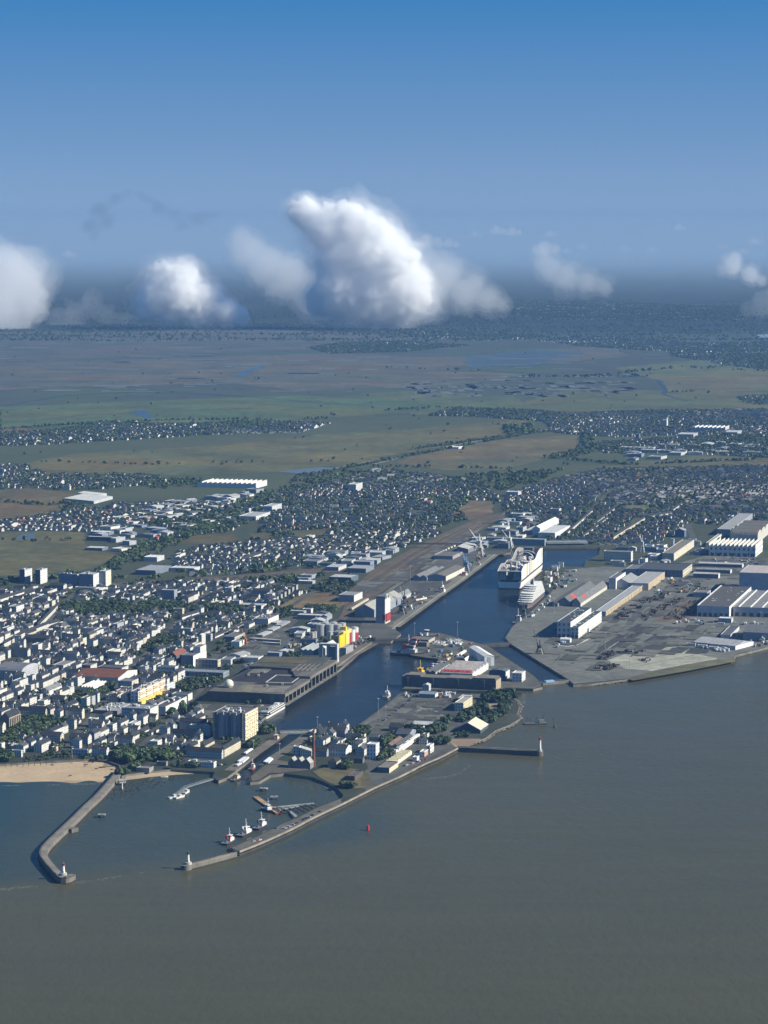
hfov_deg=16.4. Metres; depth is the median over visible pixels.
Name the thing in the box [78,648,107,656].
apartment row
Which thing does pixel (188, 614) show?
terrace
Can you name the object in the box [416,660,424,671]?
support ship
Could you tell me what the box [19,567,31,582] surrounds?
slab tower
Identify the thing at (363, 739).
house
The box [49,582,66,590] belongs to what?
apartment row
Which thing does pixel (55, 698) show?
apartment house
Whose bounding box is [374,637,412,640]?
lift bridge
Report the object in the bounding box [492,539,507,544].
industrial shed
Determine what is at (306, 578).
industrial shed
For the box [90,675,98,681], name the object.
apartment house
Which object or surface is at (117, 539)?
industrial shed
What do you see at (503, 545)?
quay warehouse
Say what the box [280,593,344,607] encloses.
field
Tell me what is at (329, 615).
industrial shed
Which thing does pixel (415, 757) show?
port house
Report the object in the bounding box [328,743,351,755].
hotel
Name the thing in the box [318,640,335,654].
grain shed
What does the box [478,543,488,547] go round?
industrial shed
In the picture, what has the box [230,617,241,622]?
house
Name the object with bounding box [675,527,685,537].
yard hall
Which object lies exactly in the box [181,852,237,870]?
jetty
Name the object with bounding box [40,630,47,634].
apartment house
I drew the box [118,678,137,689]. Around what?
flats
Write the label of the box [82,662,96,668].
flats
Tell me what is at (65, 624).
house
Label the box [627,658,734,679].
grass bank
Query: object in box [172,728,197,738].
apartment row
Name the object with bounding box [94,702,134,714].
parking deck
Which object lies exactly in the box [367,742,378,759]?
port flats
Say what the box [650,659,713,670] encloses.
kerb
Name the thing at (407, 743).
port flats
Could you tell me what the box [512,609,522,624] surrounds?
supply ship
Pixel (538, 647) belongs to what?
portal crane
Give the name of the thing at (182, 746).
apartment row
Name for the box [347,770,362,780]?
brick shed
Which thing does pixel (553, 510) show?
flats
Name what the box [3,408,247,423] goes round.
ditch
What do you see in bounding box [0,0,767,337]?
sky
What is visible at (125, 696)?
apartment house
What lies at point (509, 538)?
portal crane
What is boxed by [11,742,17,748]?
house
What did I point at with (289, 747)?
quay apron
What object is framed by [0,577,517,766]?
foliage
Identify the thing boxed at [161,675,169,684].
apartment house
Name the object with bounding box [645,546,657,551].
industrial shed
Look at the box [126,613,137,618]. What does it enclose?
house
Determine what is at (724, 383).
meadow
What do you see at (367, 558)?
industrial shed
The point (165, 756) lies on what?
tree
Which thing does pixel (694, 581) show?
worn paving
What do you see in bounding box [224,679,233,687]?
radome
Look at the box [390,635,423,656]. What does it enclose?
museum ship
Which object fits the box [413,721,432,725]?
market canopy
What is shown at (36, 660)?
apartment house
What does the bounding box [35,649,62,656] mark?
apartment row
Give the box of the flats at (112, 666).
[97,664,127,668]
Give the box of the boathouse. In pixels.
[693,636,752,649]
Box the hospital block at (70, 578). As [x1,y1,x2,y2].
[59,572,78,586]
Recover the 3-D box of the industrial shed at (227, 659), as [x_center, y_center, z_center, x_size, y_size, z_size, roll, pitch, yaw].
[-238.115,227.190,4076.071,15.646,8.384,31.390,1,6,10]
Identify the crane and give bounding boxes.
[392,596,405,614]
[399,584,407,605]
[439,581,445,594]
[462,552,470,571]
[469,529,483,550]
[477,537,483,555]
[502,530,513,547]
[519,593,527,618]
[534,631,543,654]
[640,535,644,551]
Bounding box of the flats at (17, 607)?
[8,604,23,612]
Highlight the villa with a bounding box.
[11,749,22,756]
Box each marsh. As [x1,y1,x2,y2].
[0,330,470,361]
[0,353,468,389]
[202,369,527,391]
[543,347,629,362]
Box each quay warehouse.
[413,566,443,580]
[428,565,464,580]
[433,551,461,559]
[457,542,477,552]
[498,543,509,548]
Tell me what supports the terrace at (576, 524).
on the ground at (276, 480)
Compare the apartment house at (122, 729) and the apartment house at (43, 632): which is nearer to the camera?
the apartment house at (122, 729)
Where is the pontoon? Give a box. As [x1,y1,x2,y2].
[253,793,281,814]
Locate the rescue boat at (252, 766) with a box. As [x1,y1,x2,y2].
[248,759,255,769]
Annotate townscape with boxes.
[0,298,767,747]
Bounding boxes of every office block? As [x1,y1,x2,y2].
[79,571,98,586]
[99,568,110,585]
[604,550,632,561]
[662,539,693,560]
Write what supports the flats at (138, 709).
on the ground at (276, 480)
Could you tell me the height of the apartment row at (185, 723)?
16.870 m
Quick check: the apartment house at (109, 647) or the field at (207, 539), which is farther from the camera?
the field at (207, 539)
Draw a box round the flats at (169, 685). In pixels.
[165,681,174,689]
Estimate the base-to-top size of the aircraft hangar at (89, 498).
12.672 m
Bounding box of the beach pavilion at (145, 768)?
[136,765,153,772]
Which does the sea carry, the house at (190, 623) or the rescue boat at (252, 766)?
the rescue boat at (252, 766)
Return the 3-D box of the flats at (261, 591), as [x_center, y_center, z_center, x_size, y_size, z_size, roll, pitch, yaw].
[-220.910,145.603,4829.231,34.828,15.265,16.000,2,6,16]
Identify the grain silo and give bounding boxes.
[331,626,351,647]
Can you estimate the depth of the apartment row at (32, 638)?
4276.78 m
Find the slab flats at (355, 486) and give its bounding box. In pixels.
[348,482,361,490]
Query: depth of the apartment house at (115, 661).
4008.88 m
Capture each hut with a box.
[118,779,126,784]
[422,683,430,690]
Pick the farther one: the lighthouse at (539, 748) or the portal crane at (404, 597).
the portal crane at (404, 597)
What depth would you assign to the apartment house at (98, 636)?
4261.33 m
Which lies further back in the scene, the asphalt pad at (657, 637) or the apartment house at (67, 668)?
the asphalt pad at (657, 637)
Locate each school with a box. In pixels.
[395,728,415,737]
[506,490,520,496]
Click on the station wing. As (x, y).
(209, 662)
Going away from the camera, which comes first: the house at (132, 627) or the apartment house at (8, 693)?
the apartment house at (8, 693)
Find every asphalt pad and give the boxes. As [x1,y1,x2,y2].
[391,711,441,723]
[409,700,456,720]
[417,582,445,594]
[596,624,652,648]
[643,630,684,641]
[700,557,767,566]
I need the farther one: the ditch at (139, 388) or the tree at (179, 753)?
the ditch at (139, 388)
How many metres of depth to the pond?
5785.96 m
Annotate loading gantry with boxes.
[319,643,338,662]
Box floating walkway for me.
[176,787,187,794]
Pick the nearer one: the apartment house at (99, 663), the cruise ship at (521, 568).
the apartment house at (99, 663)
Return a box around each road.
[13,591,76,661]
[57,587,211,756]
[138,664,222,745]
[147,476,336,550]
[211,591,316,657]
[296,509,511,647]
[368,747,454,784]
[371,697,417,731]
[373,429,547,463]
[421,501,501,520]
[550,488,614,540]
[611,502,672,538]
[625,577,683,624]
[685,507,748,537]
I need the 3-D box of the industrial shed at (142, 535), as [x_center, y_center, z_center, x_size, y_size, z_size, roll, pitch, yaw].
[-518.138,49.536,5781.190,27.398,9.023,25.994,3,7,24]
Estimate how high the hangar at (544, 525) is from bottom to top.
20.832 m
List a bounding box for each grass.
[313,766,361,787]
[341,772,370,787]
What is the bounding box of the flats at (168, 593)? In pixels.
[161,589,176,599]
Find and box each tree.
[7,754,14,761]
[116,768,122,773]
[124,753,135,762]
[128,763,136,771]
[162,752,168,760]
[168,751,173,760]
[176,750,182,757]
[387,749,392,756]
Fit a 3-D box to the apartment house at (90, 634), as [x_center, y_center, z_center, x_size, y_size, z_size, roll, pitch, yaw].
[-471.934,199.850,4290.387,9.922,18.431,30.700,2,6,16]
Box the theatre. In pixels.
[181,644,205,666]
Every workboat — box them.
[230,769,240,781]
[272,728,279,743]
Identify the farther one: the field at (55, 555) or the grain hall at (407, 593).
the field at (55, 555)
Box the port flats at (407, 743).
[394,733,419,752]
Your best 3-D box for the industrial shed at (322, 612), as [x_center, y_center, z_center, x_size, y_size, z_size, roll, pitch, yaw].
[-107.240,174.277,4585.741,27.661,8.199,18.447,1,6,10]
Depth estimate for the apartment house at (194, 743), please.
3359.47 m
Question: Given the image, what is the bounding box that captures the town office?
[157,665,177,671]
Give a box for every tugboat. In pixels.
[221,828,234,845]
[236,822,252,837]
[252,813,266,830]
[261,801,272,812]
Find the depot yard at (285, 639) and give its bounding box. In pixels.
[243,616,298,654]
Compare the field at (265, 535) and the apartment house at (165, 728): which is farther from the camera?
the field at (265, 535)
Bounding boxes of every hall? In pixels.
[0,662,37,679]
[40,682,61,694]
[74,668,136,682]
[75,586,96,589]
[85,546,107,550]
[87,535,114,540]
[90,530,113,534]
[172,647,186,663]
[184,668,228,677]
[355,590,402,617]
[385,736,402,746]
[392,734,412,747]
[399,589,410,597]
[441,660,487,675]
[469,645,493,665]
[511,537,545,545]
[557,607,590,637]
[571,611,601,638]
[609,572,625,588]
[617,573,637,588]
[626,564,640,573]
[635,562,691,576]
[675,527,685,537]
[697,585,750,616]
[706,534,721,546]
[709,538,762,556]
[717,513,752,535]
[730,520,767,540]
[733,590,767,616]
[739,564,767,589]
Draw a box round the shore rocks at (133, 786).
[106,776,172,800]
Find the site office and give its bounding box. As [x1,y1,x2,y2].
[718,616,732,622]
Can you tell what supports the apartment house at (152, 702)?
on the ground at (276, 480)
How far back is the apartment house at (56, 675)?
3905.84 m
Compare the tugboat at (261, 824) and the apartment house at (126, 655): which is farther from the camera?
the apartment house at (126, 655)
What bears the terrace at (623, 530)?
on the ground at (276, 480)
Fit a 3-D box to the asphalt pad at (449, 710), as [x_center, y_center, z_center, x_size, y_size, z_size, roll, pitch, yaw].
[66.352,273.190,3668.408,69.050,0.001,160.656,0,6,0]
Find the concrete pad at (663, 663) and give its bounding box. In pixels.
[607,646,715,670]
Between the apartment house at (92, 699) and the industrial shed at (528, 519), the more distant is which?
the industrial shed at (528, 519)
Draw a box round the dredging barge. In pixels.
[524,715,546,724]
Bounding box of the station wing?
[196,658,220,667]
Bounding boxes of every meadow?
[0,395,397,426]
[0,428,49,438]
[20,420,527,474]
[344,391,529,413]
[397,435,579,469]
[512,387,767,411]
[587,456,767,468]
[614,360,767,379]
[661,375,767,392]
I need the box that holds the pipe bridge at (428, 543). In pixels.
[405,543,457,543]
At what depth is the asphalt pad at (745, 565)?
5359.68 m
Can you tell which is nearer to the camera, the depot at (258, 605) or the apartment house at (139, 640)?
the apartment house at (139, 640)
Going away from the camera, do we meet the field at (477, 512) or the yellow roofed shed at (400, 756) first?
the yellow roofed shed at (400, 756)
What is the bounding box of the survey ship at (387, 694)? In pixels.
[382,686,390,697]
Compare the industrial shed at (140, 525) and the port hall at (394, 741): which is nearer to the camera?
the port hall at (394, 741)
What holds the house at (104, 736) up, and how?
on the ground at (276, 480)
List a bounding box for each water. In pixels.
[0,337,687,397]
[228,549,599,779]
[313,780,341,796]
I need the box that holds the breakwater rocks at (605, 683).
[567,680,635,685]
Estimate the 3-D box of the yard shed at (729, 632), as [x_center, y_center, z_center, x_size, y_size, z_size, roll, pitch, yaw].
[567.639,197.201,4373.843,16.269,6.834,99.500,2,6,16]
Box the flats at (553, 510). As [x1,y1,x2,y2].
[550,508,560,513]
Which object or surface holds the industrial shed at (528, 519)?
on the ground at (276, 480)
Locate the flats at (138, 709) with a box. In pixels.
[122,703,157,720]
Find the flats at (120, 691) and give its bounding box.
[106,688,130,700]
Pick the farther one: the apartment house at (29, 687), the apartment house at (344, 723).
the apartment house at (29, 687)
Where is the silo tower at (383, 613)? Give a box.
[376,594,390,623]
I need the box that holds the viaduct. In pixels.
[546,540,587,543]
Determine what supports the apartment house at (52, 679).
on the ground at (276, 480)
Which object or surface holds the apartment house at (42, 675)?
on the ground at (276, 480)
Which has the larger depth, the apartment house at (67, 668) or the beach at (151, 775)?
the apartment house at (67, 668)
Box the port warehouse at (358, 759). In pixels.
[340,754,364,763]
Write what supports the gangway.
on the floating walkway
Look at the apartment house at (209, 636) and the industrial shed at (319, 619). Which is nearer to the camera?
the apartment house at (209, 636)
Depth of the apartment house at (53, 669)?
3945.38 m
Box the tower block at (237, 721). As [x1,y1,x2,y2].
[213,705,257,740]
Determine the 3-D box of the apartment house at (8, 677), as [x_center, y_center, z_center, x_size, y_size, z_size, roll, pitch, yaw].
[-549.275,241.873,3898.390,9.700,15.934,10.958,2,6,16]
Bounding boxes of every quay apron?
[225,734,287,770]
[233,799,340,850]
[251,760,308,780]
[259,736,308,765]
[285,672,337,704]
[337,643,376,665]
[352,551,505,648]
[359,694,513,789]
[365,695,415,732]
[387,554,498,626]
[403,633,540,690]
[506,555,767,683]
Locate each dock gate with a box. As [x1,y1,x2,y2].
[483,641,512,646]
[540,679,569,684]
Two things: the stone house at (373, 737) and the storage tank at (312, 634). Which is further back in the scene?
the storage tank at (312, 634)
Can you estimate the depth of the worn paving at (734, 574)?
5257.64 m
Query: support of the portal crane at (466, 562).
on the quay apron at (412, 611)
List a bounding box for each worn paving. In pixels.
[195,702,268,717]
[353,521,493,595]
[362,694,478,726]
[602,578,714,622]
[684,557,766,585]
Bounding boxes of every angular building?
[455,696,471,710]
[457,694,471,699]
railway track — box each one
[337,515,492,601]
[340,515,493,602]
[342,516,493,604]
[344,516,494,606]
[346,516,495,608]
[369,516,496,598]
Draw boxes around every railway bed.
[111,568,346,584]
[336,513,504,622]
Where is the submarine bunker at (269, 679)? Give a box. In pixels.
[198,656,336,703]
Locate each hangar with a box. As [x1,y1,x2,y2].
[64,493,112,503]
[77,491,106,495]
[455,717,488,733]
[525,526,534,533]
[532,517,558,534]
[538,525,569,537]
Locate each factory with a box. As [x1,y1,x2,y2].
[136,564,170,574]
[170,565,199,570]
[677,432,697,438]
[691,425,728,431]
[725,430,741,434]
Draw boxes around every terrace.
[2,627,28,646]
[27,621,48,631]
[36,603,57,624]
[180,609,198,619]
[241,551,261,561]
[261,550,270,557]
[315,747,328,756]
[316,726,328,734]
[332,726,347,736]
[389,723,404,730]
[565,509,592,532]
[582,515,607,535]
[591,504,617,523]
[612,516,644,539]
[647,511,671,516]
[671,502,681,509]
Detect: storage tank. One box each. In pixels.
[310,632,314,637]
[316,623,324,635]
[325,623,333,635]
[328,631,332,639]
[334,623,341,630]
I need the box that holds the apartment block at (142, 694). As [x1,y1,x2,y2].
[131,678,168,703]
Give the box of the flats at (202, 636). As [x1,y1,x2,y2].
[199,633,205,643]
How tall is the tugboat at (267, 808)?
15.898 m
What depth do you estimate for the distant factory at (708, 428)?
8850.44 m
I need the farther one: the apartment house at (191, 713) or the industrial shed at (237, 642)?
the industrial shed at (237, 642)
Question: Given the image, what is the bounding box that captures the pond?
[17,533,34,539]
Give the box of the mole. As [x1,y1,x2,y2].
[456,746,542,756]
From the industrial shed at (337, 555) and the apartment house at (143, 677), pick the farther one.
the industrial shed at (337, 555)
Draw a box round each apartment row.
[0,586,33,600]
[0,646,30,656]
[4,694,21,702]
[19,706,46,715]
[24,584,47,594]
[24,634,58,642]
[25,628,36,634]
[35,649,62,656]
[40,731,63,742]
[48,619,58,625]
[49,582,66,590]
[69,732,91,743]
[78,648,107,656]
[87,740,99,752]
[130,725,149,739]
[145,744,179,749]
[148,724,161,734]
[156,733,166,743]
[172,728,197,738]
[179,717,207,728]
[179,736,198,750]
[187,746,223,758]
[200,737,214,746]
[213,620,247,637]
[221,737,240,756]
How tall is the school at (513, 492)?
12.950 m
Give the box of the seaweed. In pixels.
[102,775,178,800]
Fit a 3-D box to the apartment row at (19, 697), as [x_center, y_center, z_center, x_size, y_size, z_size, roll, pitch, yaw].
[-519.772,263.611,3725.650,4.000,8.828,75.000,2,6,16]
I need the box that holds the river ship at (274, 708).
[260,702,284,718]
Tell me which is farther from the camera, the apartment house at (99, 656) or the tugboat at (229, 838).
the apartment house at (99, 656)
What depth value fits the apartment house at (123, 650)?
4158.43 m
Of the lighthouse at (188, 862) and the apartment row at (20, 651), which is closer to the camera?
the lighthouse at (188, 862)
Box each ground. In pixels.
[0,338,767,853]
[451,739,479,745]
[488,704,496,709]
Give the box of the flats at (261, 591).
[252,588,271,596]
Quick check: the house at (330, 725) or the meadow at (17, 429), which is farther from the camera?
the meadow at (17, 429)
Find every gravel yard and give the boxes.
[638,597,686,616]
[654,600,700,621]
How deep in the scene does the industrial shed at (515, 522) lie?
6016.55 m
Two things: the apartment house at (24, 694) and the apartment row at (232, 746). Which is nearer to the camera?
the apartment row at (232, 746)
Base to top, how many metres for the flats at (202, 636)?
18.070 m
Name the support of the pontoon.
on the sea
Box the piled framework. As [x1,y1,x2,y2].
[272,803,317,814]
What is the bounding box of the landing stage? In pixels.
[69,827,77,832]
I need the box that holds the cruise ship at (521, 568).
[497,547,542,589]
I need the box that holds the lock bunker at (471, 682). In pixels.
[402,672,500,689]
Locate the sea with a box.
[0,649,767,1023]
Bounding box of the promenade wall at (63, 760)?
[0,759,120,767]
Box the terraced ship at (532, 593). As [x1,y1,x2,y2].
[517,579,544,607]
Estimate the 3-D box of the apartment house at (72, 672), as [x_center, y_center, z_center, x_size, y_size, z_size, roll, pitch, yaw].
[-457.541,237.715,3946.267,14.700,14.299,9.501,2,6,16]
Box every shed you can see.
[92,532,107,535]
[99,525,119,529]
[111,528,124,533]
[111,536,124,542]
[111,547,130,551]
[119,533,134,537]
[121,527,131,530]
[121,531,136,534]
[123,540,135,544]
[130,523,146,527]
[137,532,151,537]
[138,516,156,520]
[146,526,166,529]
[146,533,160,537]
[147,505,163,508]
[151,529,167,532]
[155,514,177,517]
[157,530,172,535]
[162,506,178,509]
[185,510,202,514]
[221,656,235,664]
[227,651,249,656]
[231,639,244,646]
[242,655,262,663]
[267,651,281,655]
[279,648,293,654]
[290,610,305,615]
[290,626,309,632]
[294,630,305,637]
[298,576,310,579]
[300,573,315,578]
[300,638,317,644]
[302,558,322,565]
[302,608,312,612]
[307,622,318,627]
[310,556,327,560]
[310,617,325,622]
[314,610,329,613]
[318,561,335,565]
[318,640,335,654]
[320,613,331,619]
[326,549,347,554]
[326,552,345,557]
[332,554,342,559]
[340,644,352,654]
[341,558,354,564]
[344,555,361,559]
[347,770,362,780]
[350,552,369,556]
[353,560,373,564]
[360,557,372,559]
[368,550,385,556]
[370,558,380,563]
[372,554,390,559]
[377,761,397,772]
[382,546,398,552]
[386,549,393,553]
[386,750,411,763]
[410,636,434,642]
[418,641,428,646]
[418,691,437,697]
[426,662,449,673]
[456,650,465,656]
[469,540,487,544]
[471,536,485,539]
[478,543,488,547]
[486,536,503,540]
[487,527,497,530]
[489,667,509,679]
[490,525,509,529]
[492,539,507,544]
[497,518,510,522]
[501,529,518,534]
[507,521,521,524]
[511,512,524,517]
[516,525,526,531]
[516,534,525,537]
[518,515,534,518]
[520,517,532,520]
[521,521,538,525]
[552,582,585,606]
[559,581,594,605]
[572,581,606,606]
[596,585,642,615]
[610,559,623,564]
[616,546,629,549]
[628,546,636,550]
[630,571,664,589]
[640,558,647,562]
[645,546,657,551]
[647,553,659,556]
[650,555,659,559]
[656,544,666,547]
[656,548,665,553]
[689,550,700,554]
[693,572,719,578]
[693,589,710,596]
[694,540,700,545]
[695,549,706,553]
[696,567,731,573]
[698,562,743,567]
[721,626,738,638]
[743,624,767,640]
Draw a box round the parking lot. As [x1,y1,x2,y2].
[195,704,266,721]
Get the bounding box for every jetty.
[38,772,121,883]
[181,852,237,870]
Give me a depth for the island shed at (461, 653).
4151.53 m
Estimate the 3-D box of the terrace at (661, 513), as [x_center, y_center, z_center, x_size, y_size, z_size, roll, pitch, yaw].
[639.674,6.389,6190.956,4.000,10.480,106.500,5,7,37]
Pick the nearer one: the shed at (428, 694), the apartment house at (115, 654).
the shed at (428, 694)
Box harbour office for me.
[188,759,215,767]
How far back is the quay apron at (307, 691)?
3836.80 m
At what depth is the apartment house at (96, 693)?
3733.03 m
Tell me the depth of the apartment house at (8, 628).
4379.87 m
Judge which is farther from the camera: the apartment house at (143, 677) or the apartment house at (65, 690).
the apartment house at (143, 677)
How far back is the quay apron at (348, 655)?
4166.74 m
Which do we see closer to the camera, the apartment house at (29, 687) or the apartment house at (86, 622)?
the apartment house at (29, 687)
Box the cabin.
[560,637,571,642]
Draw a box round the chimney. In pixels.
[312,730,315,766]
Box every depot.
[224,632,244,641]
[238,602,266,608]
[253,614,278,624]
[297,613,323,619]
[298,579,314,583]
[326,563,345,570]
[329,574,357,581]
[339,591,361,601]
[347,564,373,572]
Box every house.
[0,705,10,718]
[1,630,10,639]
[1,689,12,699]
[2,625,13,631]
[2,646,10,657]
[4,672,11,682]
[6,700,15,707]
[10,627,19,634]
[10,680,19,689]
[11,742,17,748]
[12,677,27,688]
[12,685,23,696]
[14,641,21,646]
[14,671,25,678]
[15,699,24,709]
[16,741,28,752]
[17,637,25,646]
[17,732,25,740]
[21,691,30,699]
[23,693,34,705]
[25,683,34,691]
[25,736,35,748]
[26,654,35,662]
[27,674,35,683]
[29,678,38,687]
[31,657,39,664]
[32,642,42,651]
[33,693,42,699]
[33,732,42,741]
[34,651,41,657]
[34,736,50,752]
[36,670,49,680]
[37,699,47,704]
[38,676,50,687]
[39,655,48,665]
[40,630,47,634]
[40,690,48,697]
[41,601,48,607]
[43,641,49,649]
[43,694,52,703]
[45,665,58,674]
[45,674,53,684]
[46,724,60,731]
[47,654,51,663]
[47,704,54,714]
[48,629,55,634]
[48,639,54,647]
[49,622,59,628]
[51,672,59,682]
[52,655,64,663]
[52,694,66,701]
[53,689,61,694]
[54,669,65,678]
[54,702,62,709]
[54,706,64,718]
[55,629,62,637]
[56,612,64,618]
[59,622,68,627]
[59,721,67,732]
[60,685,69,694]
[61,631,69,640]
[62,644,71,650]
[63,650,79,659]
[63,665,70,676]
[64,698,77,714]
[65,633,81,639]
[65,678,73,685]
[65,706,84,718]
[66,617,75,624]
[67,715,76,728]
[68,639,77,647]
[68,686,73,694]
[69,668,79,677]
[70,660,81,668]
[71,676,81,685]
[71,735,81,747]
[72,626,79,633]
[75,656,83,661]
[77,637,86,645]
[77,638,82,646]
[81,696,89,706]
[82,650,89,660]
[83,618,91,626]
[84,627,98,632]
[84,629,96,639]
[86,695,94,704]
[87,636,97,646]
[88,717,98,726]
[88,726,100,741]
[89,660,105,666]
[89,719,104,729]
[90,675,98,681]
[91,744,100,756]
[92,629,103,634]
[92,689,99,702]
[94,736,104,744]
[95,622,101,628]
[95,633,103,644]
[95,652,102,660]
[96,718,110,724]
[99,710,113,719]
[99,725,108,735]
[100,745,108,756]
[101,635,116,644]
[101,734,107,741]
[103,629,111,635]
[103,644,113,649]
[106,722,116,731]
[107,648,120,658]
[108,732,115,741]
[109,651,121,659]
[109,658,118,664]
[109,741,117,746]
[111,638,120,642]
[111,641,119,647]
[111,692,119,701]
[113,631,120,636]
[115,716,128,727]
[115,733,134,744]
[117,723,127,733]
[120,646,125,653]
[120,656,127,664]
[121,630,128,638]
[121,690,130,702]
[122,653,129,664]
[123,640,131,647]
[125,635,136,642]
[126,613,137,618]
[126,710,136,721]
[128,624,137,629]
[128,631,136,637]
[128,720,140,729]
[130,724,140,731]
[131,637,142,647]
[131,642,138,649]
[132,683,141,688]
[136,711,148,724]
[137,633,146,643]
[138,660,147,665]
[140,665,148,674]
[140,672,149,683]
[143,615,151,623]
[144,653,151,660]
[145,621,153,627]
[145,626,153,636]
[145,699,156,704]
[148,661,156,670]
[148,675,162,681]
[149,712,158,722]
[150,739,161,744]
[151,653,164,657]
[151,658,160,665]
[152,672,164,676]
[153,626,157,635]
[153,645,161,653]
[156,614,165,617]
[156,697,163,703]
[160,723,169,734]
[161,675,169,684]
[163,656,173,664]
[167,719,174,731]
[167,733,175,743]
[168,672,176,681]
[169,687,180,694]
[171,666,184,680]
[172,713,179,720]
[173,624,183,629]
[174,718,179,728]
[174,737,185,742]
[175,637,184,646]
[181,627,192,634]
[184,638,190,645]
[184,643,194,651]
[185,615,193,620]
[185,710,195,717]
[185,739,197,754]
[186,620,193,627]
[188,629,197,634]
[189,723,201,730]
[191,637,198,642]
[191,711,204,718]
[192,706,201,714]
[194,729,202,741]
[197,614,206,619]
[198,627,209,637]
[201,633,212,640]
[202,721,212,735]
[206,610,220,615]
[207,623,217,632]
[217,612,225,619]
[217,616,228,621]
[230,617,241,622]
[244,619,254,627]
[293,745,300,755]
[300,746,311,756]
[314,724,322,732]
[315,735,325,745]
[322,733,329,743]
[325,727,335,739]
[327,721,338,729]
[328,756,340,767]
[331,736,339,743]
[339,719,348,729]
[345,729,354,737]
[351,732,362,739]
[351,738,362,747]
[355,737,365,742]
[356,743,366,755]
[368,733,379,741]
[412,755,418,760]
[419,735,428,744]
[420,749,427,756]
[426,743,433,753]
[512,670,524,681]
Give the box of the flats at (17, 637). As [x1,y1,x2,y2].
[15,635,22,643]
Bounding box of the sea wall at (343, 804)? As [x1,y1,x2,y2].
[237,748,457,855]
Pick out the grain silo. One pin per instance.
(342, 636)
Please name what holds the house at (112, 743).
on the ground at (276, 480)
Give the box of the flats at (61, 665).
[52,660,74,670]
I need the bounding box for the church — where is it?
[1,707,20,727]
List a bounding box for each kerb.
[337,644,369,666]
[392,554,495,628]
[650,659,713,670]
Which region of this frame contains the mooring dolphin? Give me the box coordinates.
[259,787,267,791]
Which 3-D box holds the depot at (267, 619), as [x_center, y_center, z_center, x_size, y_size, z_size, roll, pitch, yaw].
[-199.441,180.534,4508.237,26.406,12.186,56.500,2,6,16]
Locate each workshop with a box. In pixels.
[79,680,105,689]
[299,642,318,654]
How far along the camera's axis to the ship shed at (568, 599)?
4764.49 m
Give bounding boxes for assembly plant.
[197,478,266,487]
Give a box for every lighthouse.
[59,863,66,875]
[184,851,191,864]
[537,737,541,751]
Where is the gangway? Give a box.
[186,778,212,787]
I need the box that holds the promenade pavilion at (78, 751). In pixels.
[72,748,87,754]
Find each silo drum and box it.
[351,626,358,639]
[351,629,354,641]
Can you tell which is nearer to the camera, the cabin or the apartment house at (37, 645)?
the apartment house at (37, 645)
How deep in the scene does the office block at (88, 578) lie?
4941.33 m
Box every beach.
[0,761,118,782]
[125,771,192,779]
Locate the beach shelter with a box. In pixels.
[156,761,167,765]
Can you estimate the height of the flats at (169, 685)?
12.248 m
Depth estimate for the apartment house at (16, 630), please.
4326.24 m
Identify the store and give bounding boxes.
[144,554,163,561]
[449,446,462,448]
[621,446,654,449]
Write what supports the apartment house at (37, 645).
on the ground at (276, 480)
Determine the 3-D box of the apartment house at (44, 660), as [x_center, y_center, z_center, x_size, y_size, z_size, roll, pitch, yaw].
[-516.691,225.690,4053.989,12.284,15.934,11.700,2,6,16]
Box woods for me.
[0,298,767,580]
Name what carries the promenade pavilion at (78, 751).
on the ground at (276, 480)
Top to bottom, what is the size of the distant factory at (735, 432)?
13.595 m
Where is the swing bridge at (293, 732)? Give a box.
[279,729,310,733]
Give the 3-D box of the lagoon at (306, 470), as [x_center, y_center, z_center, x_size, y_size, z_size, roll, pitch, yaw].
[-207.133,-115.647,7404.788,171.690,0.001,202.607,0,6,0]
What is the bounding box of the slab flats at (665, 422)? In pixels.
[663,419,667,425]
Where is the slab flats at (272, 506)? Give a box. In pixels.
[263,503,281,510]
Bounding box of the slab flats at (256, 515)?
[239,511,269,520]
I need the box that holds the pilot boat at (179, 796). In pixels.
[173,794,184,798]
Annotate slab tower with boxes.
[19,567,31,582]
[35,567,46,583]
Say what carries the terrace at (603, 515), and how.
on the ground at (276, 480)
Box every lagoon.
[129,410,154,418]
[236,362,265,376]
[278,467,338,473]
[462,349,582,367]
[756,334,767,337]
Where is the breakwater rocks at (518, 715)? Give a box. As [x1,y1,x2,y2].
[472,699,523,744]
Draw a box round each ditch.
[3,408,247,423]
[14,385,222,395]
[657,381,687,400]
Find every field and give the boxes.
[0,488,74,519]
[0,531,121,575]
[181,534,237,543]
[250,533,272,538]
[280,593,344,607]
[291,528,331,537]
[459,500,492,519]
[625,505,649,509]

